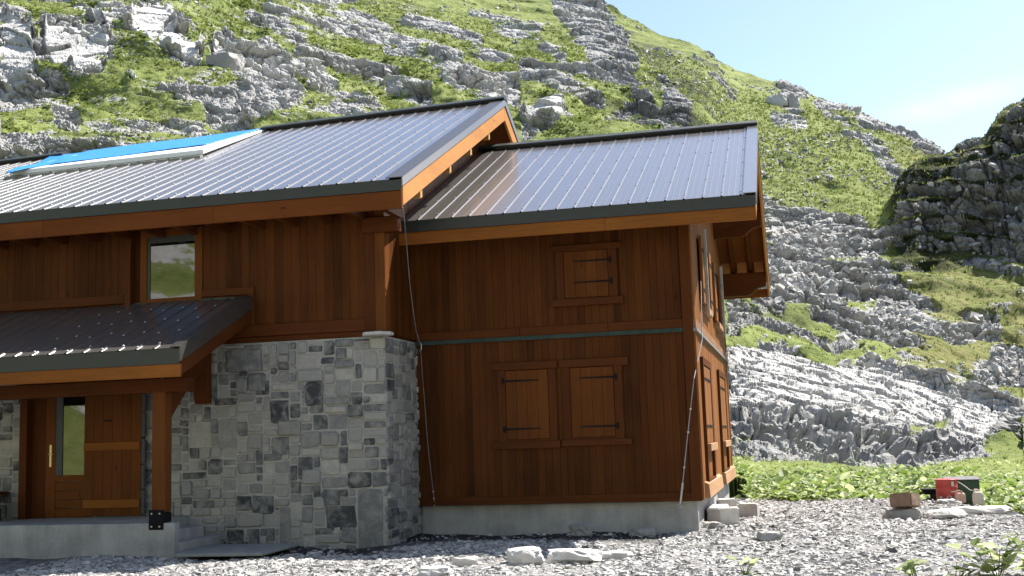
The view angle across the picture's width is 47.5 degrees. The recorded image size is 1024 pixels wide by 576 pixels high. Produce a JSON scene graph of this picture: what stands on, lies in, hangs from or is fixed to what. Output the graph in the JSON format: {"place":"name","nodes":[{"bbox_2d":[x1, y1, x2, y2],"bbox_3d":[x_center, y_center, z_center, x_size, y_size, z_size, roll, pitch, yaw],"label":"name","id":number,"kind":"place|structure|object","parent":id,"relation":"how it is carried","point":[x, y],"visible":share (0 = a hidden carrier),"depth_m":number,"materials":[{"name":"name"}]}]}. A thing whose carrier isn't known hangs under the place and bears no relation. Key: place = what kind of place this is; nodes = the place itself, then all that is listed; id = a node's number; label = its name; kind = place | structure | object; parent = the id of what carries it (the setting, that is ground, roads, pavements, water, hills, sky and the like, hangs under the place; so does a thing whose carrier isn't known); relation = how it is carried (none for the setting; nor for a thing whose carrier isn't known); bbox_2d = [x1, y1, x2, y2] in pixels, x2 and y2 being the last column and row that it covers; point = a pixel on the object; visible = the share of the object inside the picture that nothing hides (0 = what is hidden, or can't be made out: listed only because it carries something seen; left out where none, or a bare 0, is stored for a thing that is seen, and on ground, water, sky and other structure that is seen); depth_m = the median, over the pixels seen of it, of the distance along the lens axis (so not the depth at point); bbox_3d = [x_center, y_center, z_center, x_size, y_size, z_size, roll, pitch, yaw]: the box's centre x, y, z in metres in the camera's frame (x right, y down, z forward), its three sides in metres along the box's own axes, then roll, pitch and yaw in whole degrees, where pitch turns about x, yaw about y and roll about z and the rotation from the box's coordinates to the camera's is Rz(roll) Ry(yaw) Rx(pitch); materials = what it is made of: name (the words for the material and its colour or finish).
{"place":"outdoors","nodes":[
{"label":"outdoors","id":0,"kind":"place"},
{"bbox_2d":[0,0,1023,516],"bbox_3d":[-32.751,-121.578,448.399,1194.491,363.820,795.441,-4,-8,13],"label":"hills","id":1,"kind":"structure","parent":0,"point":[812,404],"depth_m":111.72,"materials":[{"name":"grey stone"}]},
{"bbox_2d":[205,51,242,71],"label":"boulder","id":2,"kind":"object","parent":1,"relation":"on","point":[231,61],"visible":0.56,"depth_m":118.72,"materials":[{"name":"stone"}]},
{"bbox_2d":[0,0,686,140],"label":"shrubbery","id":3,"kind":"object","parent":1,"relation":"on","point":[139,33],"visible":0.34,"depth_m":137.72,"materials":[{"name":"green plant"}]},
{"bbox_2d":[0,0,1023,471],"bbox_3d":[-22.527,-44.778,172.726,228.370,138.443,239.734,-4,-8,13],"label":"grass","id":4,"kind":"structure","parent":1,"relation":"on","point":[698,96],"depth_m":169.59,"materials":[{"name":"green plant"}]},
{"bbox_2d":[0,0,1023,457],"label":"rubble","id":5,"kind":"object","parent":1,"relation":"on","point":[824,236],"visible":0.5,"depth_m":109.72,"materials":[{"name":"stone"}]},
{"bbox_2d":[765,93,787,106],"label":"boulder","id":6,"kind":"object","parent":1,"relation":"on","point":[780,99],"visible":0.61,"depth_m":247.16,"materials":[{"name":"stone"}]},
{"bbox_2d":[787,92,800,108],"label":"boulder","id":7,"kind":"object","parent":1,"relation":"on","point":[793,99],"visible":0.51,"depth_m":246.98,"materials":[{"name":"stone"}]},
{"bbox_2d":[732,433,1023,512],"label":"undergrowth","id":8,"kind":"object","parent":1,"relation":"on","point":[1008,491],"visible":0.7,"depth_m":30.34,"materials":[{"name":"green plant"}]},
{"bbox_2d":[0,497,1023,575],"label":"ground","id":9,"kind":"structure","parent":0,"point":[10,564],"depth_m":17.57,"materials":[{"name":"grey gravel"}]},
{"bbox_2d":[174,543,299,556],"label":"paving slab","id":10,"kind":"structure","parent":9,"relation":"on","point":[220,550],"depth_m":17.67,"materials":[{"name":"grey concrete"}]},
{"bbox_2d":[0,95,769,558],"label":"chalet","id":11,"kind":"object","parent":9,"relation":"on","point":[210,343],"visible":0.96,"depth_m":19.89,"materials":[{"name":"wood"}]},
{"bbox_2d":[0,491,8,494],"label":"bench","id":12,"kind":"object","parent":11,"relation":"on","point":[4,492],"visible":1,"depth_m":20.23,"materials":[{"name":"brown wood"}]},
{"bbox_2d":[45,397,90,517],"bbox_3d":[-7.717,2.833,20.200,0.880,2.270,0.120,-4,-8,13],"label":"door","id":13,"kind":"structure","parent":11,"relation":"in","point":[65,423],"depth_m":20.22,"materials":[{"name":"brown wood"}]},
{"bbox_2d":[5,129,267,173],"bbox_3d":[-9.000,-3.002,26.622,6.120,1.485,4.306,-4,-8,13],"label":"solar panel","id":14,"kind":"object","parent":11,"relation":"on","point":[132,149],"visible":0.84,"depth_m":26.48,"materials":[{"name":"blue glass"}]},
{"bbox_2d":[140,226,202,302],"bbox_3d":[-5.922,-0.401,20.236,1.188,1.285,0.060,-4,-8,13],"label":"window","id":15,"kind":"structure","parent":11,"relation":"in","point":[171,267],"depth_m":20.23,"materials":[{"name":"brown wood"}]},
{"bbox_2d":[403,207,434,505],"bbox_3d":[-1.645,1.256,19.388,0.236,4.838,2.307,-3,-7,6],"label":"guy cable","id":16,"kind":"object","parent":11,"relation":"attached to","point":[420,343],"visible":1,"depth_m":20.23,"materials":[{"name":"metal"}]},
{"bbox_2d":[491,360,560,449],"bbox_3d":[0.219,2.023,20.100,1.220,1.495,0.090,-4,-8,13],"label":"window","id":17,"kind":"structure","parent":11,"relation":"in","point":[525,402],"depth_m":20.08,"materials":[{"name":"brown wood"}]},
{"bbox_2d":[550,241,623,307],"bbox_3d":[1.284,-0.232,20.115,1.260,1.070,0.090,-4,-8,13],"label":"window","id":18,"kind":"structure","parent":11,"relation":"in","point":[584,272],"depth_m":20.10,"materials":[{"name":"brown wood"}]},
{"bbox_2d":[559,357,631,445],"bbox_3d":[1.416,1.937,19.821,1.205,1.475,0.090,-4,-8,13],"label":"window","id":19,"kind":"structure","parent":11,"relation":"in","point":[592,411],"depth_m":19.82,"materials":[{"name":"brown wood"}]},
{"bbox_2d":[677,281,702,508],"bbox_3d":[3.179,1.725,19.861,0.320,3.917,1.634,-6,-8,30],"label":"guy cable","id":20,"kind":"object","parent":11,"relation":"attached to","point":[682,484],"visible":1,"depth_m":19.20,"materials":[{"name":"metal"}]},
{"bbox_2d":[698,235,713,317],"bbox_3d":[3.759,-0.174,22.561,0.120,1.390,2.640,-4,-8,13],"label":"window","id":21,"kind":"structure","parent":11,"relation":"in","point":[700,241],"depth_m":21.69,"materials":[{"name":"brown wood"}]},
{"bbox_2d":[700,356,717,481],"bbox_3d":[3.607,2.391,21.200,0.130,2.174,1.960,-4,-8,13],"label":"shutter","id":22,"kind":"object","parent":11,"relation":"in","point":[705,366],"depth_m":20.84,"materials":[{"name":"brown wood"}]},
{"bbox_2d":[711,262,723,331],"bbox_3d":[4.599,0.246,26.036,0.120,1.390,2.640,-4,-8,13],"label":"window","id":23,"kind":"structure","parent":11,"relation":"in","point":[718,317],"depth_m":25.33,"materials":[{"name":"brown wood"}]},
{"bbox_2d":[716,369,730,471],"bbox_3d":[4.715,2.946,25.785,0.130,2.174,2.260,-4,-8,13],"label":"shutter","id":24,"kind":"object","parent":11,"relation":"in","point":[721,386],"depth_m":25.36,"materials":[{"name":"brown wood"}]},
{"bbox_2d":[413,566,453,575],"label":"stone","id":25,"kind":"object","parent":9,"relation":"on","point":[434,570],"visible":0.94,"depth_m":14.32,"materials":[{"name":"stone"}]},
{"bbox_2d":[451,556,481,566],"bbox_3d":[-0.596,3.569,15.146,0.382,0.138,0.309,3,-9,-32],"label":"stone","id":26,"kind":"object","parent":9,"relation":"on","point":[468,561],"visible":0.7,"depth_m":15.03,"materials":[{"name":"stone"}]},
{"bbox_2d":[505,546,543,564],"bbox_3d":[0.165,3.522,15.258,0.504,0.248,0.424,-1,-7,-4],"label":"stone","id":27,"kind":"object","parent":9,"relation":"on","point":[527,555],"visible":0.8,"depth_m":15.09,"materials":[{"name":"stone"}]},
{"bbox_2d":[544,548,601,563],"bbox_3d":[0.833,3.556,15.417,0.772,0.200,0.599,-5,-14,25],"label":"stone","id":28,"kind":"object","parent":9,"relation":"on","point":[572,555],"visible":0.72,"depth_m":15.18,"materials":[{"name":"stone"}]},
{"bbox_2d":[568,522,592,535],"bbox_3d":[1.109,3.926,18.851,0.366,0.232,0.298,4,-9,-38],"label":"stone","id":29,"kind":"object","parent":9,"relation":"on","point":[580,529],"visible":0.73,"depth_m":18.74,"materials":[{"name":"stone"}]},
{"bbox_2d":[602,550,633,558],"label":"stone","id":30,"kind":"object","parent":9,"relation":"on","point":[615,554],"visible":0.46,"depth_m":15.41,"materials":[{"name":"stone"}]},
{"bbox_2d":[629,527,656,536],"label":"stone","id":31,"kind":"object","parent":9,"relation":"on","point":[647,532],"visible":0.84,"depth_m":18.79,"materials":[{"name":"stone"}]},
{"bbox_2d":[702,521,724,527],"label":"stone","id":32,"kind":"object","parent":9,"relation":"on","point":[705,523],"visible":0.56,"depth_m":19.74,"materials":[{"name":"stone"}]},
{"bbox_2d":[707,522,723,528],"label":"stone","id":33,"kind":"object","parent":9,"relation":"on","point":[713,525],"visible":0.69,"depth_m":19.42,"materials":[{"name":"stone"}]},
{"bbox_2d":[706,504,728,521],"bbox_3d":[3.727,4.076,21.021,0.346,0.275,1.122,-4,-8,13],"label":"stone block","id":34,"kind":"object","parent":9,"relation":"on","point":[712,512],"depth_m":20.52,"materials":[{"name":"grey stone"}]},
{"bbox_2d":[716,498,736,506],"bbox_3d":[4.057,4.167,21.963,0.345,0.367,0.307,-2,-7,2],"label":"stone block","id":35,"kind":"object","parent":9,"relation":"on","point":[730,502],"depth_m":21.83,"materials":[{"name":"grey stone"}]},
{"bbox_2d":[718,507,739,525],"bbox_3d":[3.751,3.947,20.096,0.348,0.306,0.347,-3,-7,7],"label":"stone block","id":36,"kind":"object","parent":9,"relation":"on","point":[728,516],"depth_m":19.93,"materials":[{"name":"grey stone"}]},
{"bbox_2d":[726,556,758,574],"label":"dock plant","id":37,"kind":"object","parent":9,"relation":"on","point":[752,562],"visible":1,"depth_m":12.84,"materials":[{"name":"green plant"}]},
{"bbox_2d":[738,503,759,516],"bbox_3d":[4.495,4.221,22.057,0.369,0.275,0.348,-5,-8,20],"label":"stone block","id":38,"kind":"object","parent":9,"relation":"on","point":[749,509],"depth_m":21.91,"materials":[{"name":"grey stone"}]},
{"bbox_2d":[756,531,782,541],"bbox_3d":[3.891,3.735,17.500,0.397,0.163,0.287,-2,-7,2],"label":"stone","id":39,"kind":"object","parent":9,"relation":"on","point":[766,536],"visible":0.72,"depth_m":17.39,"materials":[{"name":"stone"}]},
{"bbox_2d":[882,507,922,520],"bbox_3d":[6.996,4.051,20.815,0.716,0.244,0.431,-2,-7,5],"label":"stone","id":40,"kind":"object","parent":9,"relation":"on","point":[913,514],"visible":0.67,"depth_m":20.64,"materials":[{"name":"stone"}]},
{"bbox_2d":[889,492,920,507],"bbox_3d":[7.028,3.799,20.790,0.366,0.244,0.426,14,-22,-42],"label":"stone block","id":41,"kind":"object","parent":40,"relation":"on","point":[906,499],"depth_m":20.66,"materials":[{"name":"brown stone"}]},
{"bbox_2d":[894,559,926,575],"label":"dock plant","id":42,"kind":"object","parent":9,"relation":"on","point":[909,565],"visible":1,"depth_m":12.56,"materials":[{"name":"green plant"}]},
{"bbox_2d":[918,486,936,499],"bbox_3d":[8.996,4.463,25.108,0.466,0.391,0.467,-4,-8,13],"label":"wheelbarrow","id":43,"kind":"object","parent":9,"relation":"on","point":[931,492],"visible":0.75,"depth_m":24.97,"materials":[{"name":"black metal"}]},
{"bbox_2d":[923,508,967,518],"bbox_3d":[7.813,4.059,20.896,0.754,0.195,0.595,-3,-7,10],"label":"stone","id":44,"kind":"object","parent":9,"relation":"on","point":[947,513],"visible":0.77,"depth_m":20.71,"materials":[{"name":"stone"}]},
{"bbox_2d":[935,478,957,498],"bbox_3d":[9.043,4.218,24.171,0.454,0.490,0.454,-4,-8,13],"label":"box","id":45,"kind":"object","parent":9,"relation":"on","point":[946,488],"visible":0.81,"depth_m":24.00,"materials":[{"name":"red paint"}]},
{"bbox_2d":[936,498,961,503],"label":"stone","id":46,"kind":"object","parent":9,"relation":"on","point":[951,501],"visible":0.59,"depth_m":23.60,"materials":[{"name":"stone"}]},
{"bbox_2d":[942,561,977,575],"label":"dock plant","id":47,"kind":"object","parent":9,"relation":"on","point":[959,568],"visible":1,"depth_m":12.37,"materials":[{"name":"green plant"}]},
{"bbox_2d":[955,490,965,502],"bbox_3d":[9.201,4.279,23.866,0.200,0.261,0.150,-4,-8,13],"label":"canister","id":48,"kind":"object","parent":9,"relation":"on","point":[960,496],"visible":0.95,"depth_m":23.80,"materials":[{"name":"pink plastic"}]},
{"bbox_2d":[942,476,980,504],"bbox_3d":[9.542,4.401,24.629,0.700,0.792,0.640,-4,-8,13],"label":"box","id":49,"kind":"object","parent":9,"relation":"on","point":[971,482],"visible":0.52,"depth_m":24.36,"materials":[{"name":"green paint"}]},
{"bbox_2d":[972,489,983,504],"bbox_3d":[9.368,4.199,23.369,0.200,0.321,0.160,-4,-8,13],"label":"canister","id":50,"kind":"object","parent":9,"relation":"on","point":[978,497],"visible":1,"depth_m":23.29,"materials":[{"name":"beige plastic"}]},
{"bbox_2d":[954,505,1013,514],"bbox_3d":[8.537,4.041,21.107,1.066,0.166,0.618,-5,-8,24],"label":"stone","id":51,"kind":"object","parent":9,"relation":"on","point":[993,509],"visible":0.61,"depth_m":20.88,"materials":[{"name":"stone"}]},
{"bbox_2d":[945,531,1023,575],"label":"dock plant","id":52,"kind":"object","parent":9,"relation":"on","point":[1006,562],"visible":1,"depth_m":12.34,"materials":[{"name":"green plant"}]},
{"bbox_2d":[1013,550,1023,570],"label":"dock plant","id":53,"kind":"object","parent":9,"relation":"on","point":[1021,555],"visible":0.88,"depth_m":12.64,"materials":[{"name":"green plant"}]},
{"bbox_2d":[605,0,1023,152],"label":"sky","id":54,"kind":"structure","parent":0,"point":[943,71],"materials":[{"name":"blue"}]}
]}

